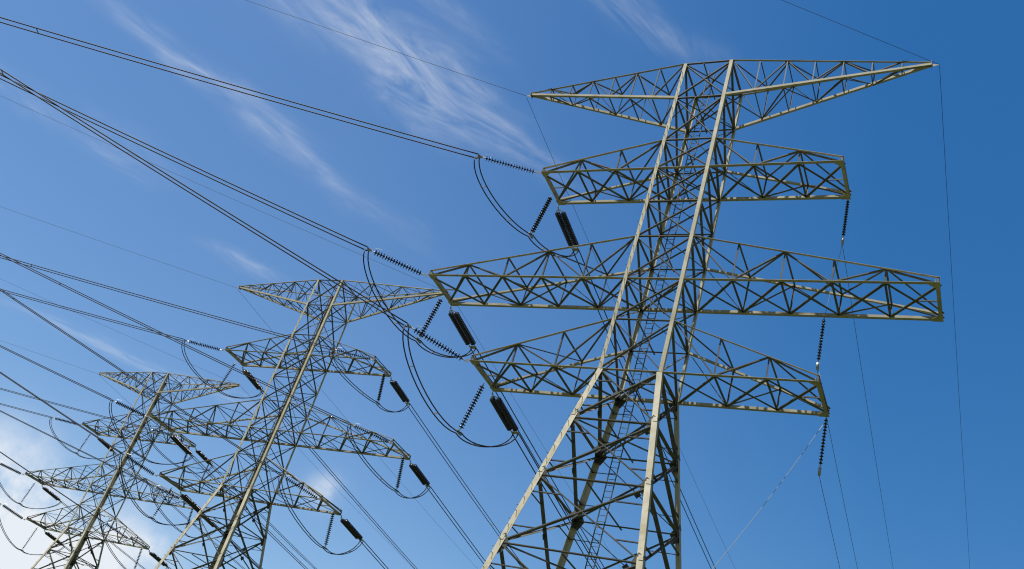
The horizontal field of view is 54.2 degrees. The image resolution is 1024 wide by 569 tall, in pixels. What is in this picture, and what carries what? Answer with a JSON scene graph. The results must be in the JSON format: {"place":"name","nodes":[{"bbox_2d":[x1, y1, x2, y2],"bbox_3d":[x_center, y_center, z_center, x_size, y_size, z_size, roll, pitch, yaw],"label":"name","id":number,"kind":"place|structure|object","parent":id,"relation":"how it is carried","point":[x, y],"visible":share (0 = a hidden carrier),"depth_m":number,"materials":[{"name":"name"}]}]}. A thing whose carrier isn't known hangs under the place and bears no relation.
{"place":"outdoors","nodes":[
{"label":"outdoors","id":0,"kind":"place"},
{"bbox_2d":[30,372,181,568],"bbox_3d":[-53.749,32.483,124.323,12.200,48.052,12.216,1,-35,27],"label":"tower legs","id":1,"kind":"object","parent":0,"point":[115,477],"visible":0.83,"depth_m":128.15,"materials":[{"name":"grey metal"}]},
{"bbox_2d":[25,372,239,549],"bbox_3d":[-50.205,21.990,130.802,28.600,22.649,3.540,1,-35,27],"label":"tower chords","id":2,"kind":"object","parent":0,"point":[229,386],"visible":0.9,"depth_m":131.04,"materials":[{"name":"grey metal"}]},
{"bbox_2d":[154,280,356,568],"bbox_3d":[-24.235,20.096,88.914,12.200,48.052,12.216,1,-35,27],"label":"tower legs","id":3,"kind":"object","parent":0,"point":[233,526],"visible":0.89,"depth_m":91.17,"materials":[{"name":"grey metal"}]},
{"bbox_2d":[150,279,449,515],"bbox_3d":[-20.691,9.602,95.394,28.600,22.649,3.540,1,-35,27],"label":"tower chords","id":4,"kind":"object","parent":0,"point":[406,457],"visible":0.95,"depth_m":95.46,"materials":[{"name":"grey metal"}]},
{"bbox_2d":[0,0,1023,568],"label":"sky","id":5,"kind":"structure","parent":0,"point":[426,207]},
{"bbox_2d":[481,60,742,568],"bbox_3d":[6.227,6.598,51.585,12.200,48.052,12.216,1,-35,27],"label":"tower legs","id":6,"kind":"object","parent":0,"point":[643,534],"visible":0.94,"depth_m":52.79,"materials":[{"name":"grey metal"}]},
{"bbox_2d":[428,59,943,416],"bbox_3d":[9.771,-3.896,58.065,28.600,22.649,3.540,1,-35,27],"label":"tower chords","id":7,"kind":"object","parent":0,"point":[840,163],"visible":0.98,"depth_m":57.10,"materials":[{"name":"grey metal"}]},
{"label":"ground","id":8,"kind":"structure","parent":0,"visible":0},
{"bbox_2d":[25,372,235,568],"bbox_3d":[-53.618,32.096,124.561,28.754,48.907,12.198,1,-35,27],"label":"tower lacing","id":9,"kind":"object","parent":8,"relation":"on","point":[73,562],"visible":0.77,"depth_m":129.27,"materials":[{"name":"grey metal"}]},
{"bbox_2d":[0,418,216,568],"bbox_3d":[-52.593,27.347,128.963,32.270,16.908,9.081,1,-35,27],"label":"insulators","id":10,"kind":"object","parent":9,"relation":"attached to","point":[153,555],"visible":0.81,"depth_m":129.24,"materials":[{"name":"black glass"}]},
{"bbox_2d":[150,280,438,568],"bbox_3d":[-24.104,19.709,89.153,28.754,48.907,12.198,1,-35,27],"label":"tower lacing","id":11,"kind":"object","parent":8,"relation":"on","point":[254,513],"visible":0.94,"depth_m":93.16,"materials":[{"name":"grey metal"}]},
{"bbox_2d":[116,340,429,544],"bbox_3d":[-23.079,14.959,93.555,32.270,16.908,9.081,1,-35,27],"label":"insulators","id":12,"kind":"object","parent":11,"relation":"attached to","point":[354,532],"visible":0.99,"depth_m":92.94,"materials":[{"name":"black glass"}]},
{"bbox_2d":[429,59,944,568],"bbox_3d":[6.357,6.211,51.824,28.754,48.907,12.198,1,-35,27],"label":"tower lacing","id":13,"kind":"object","parent":8,"relation":"on","point":[599,457],"visible":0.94,"depth_m":54.38,"materials":[{"name":"grey metal"}]},
{"bbox_2d":[0,0,969,568],"bbox_3d":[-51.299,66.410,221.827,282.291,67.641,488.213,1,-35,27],"label":"conductors","id":14,"kind":"object","parent":13,"relation":"on","point":[46,100],"visible":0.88,"depth_m":84.81,"materials":[{"name":"grey"}]},
{"bbox_2d":[0,416,217,567],"bbox_3d":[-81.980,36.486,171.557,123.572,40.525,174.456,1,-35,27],"label":"line hardware","id":15,"kind":"object","parent":14,"relation":"on","point":[106,522],"visible":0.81,"depth_m":128.60,"materials":[{"name":"grey metal"}]},
{"bbox_2d":[13,265,492,562],"bbox_3d":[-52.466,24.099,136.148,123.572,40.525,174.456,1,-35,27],"label":"line hardware","id":16,"kind":"object","parent":14,"relation":"on","point":[408,403],"visible":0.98,"depth_m":91.20,"materials":[{"name":"grey metal"}]},
{"bbox_2d":[1,27,848,475],"bbox_3d":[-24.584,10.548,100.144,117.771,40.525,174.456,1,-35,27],"label":"line hardware","id":17,"kind":"object","parent":14,"relation":"on","point":[475,347],"visible":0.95,"depth_m":60.50,"materials":[{"name":"grey metal"}]},
{"bbox_2d":[374,158,849,463],"bbox_3d":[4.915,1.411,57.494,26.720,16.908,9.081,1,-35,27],"label":"insulators","id":18,"kind":"object","parent":13,"relation":"attached to","point":[503,413],"visible":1,"depth_m":60.64,"materials":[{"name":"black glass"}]},
{"bbox_2d":[712,245,841,568],"bbox_3d":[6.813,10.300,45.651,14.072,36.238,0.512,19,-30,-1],"label":"pilot ropes","id":19,"kind":"object","parent":13,"relation":"attached to","point":[798,458],"visible":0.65,"depth_m":47.33,"materials":[{"name":"grey fabric"}]}
]}

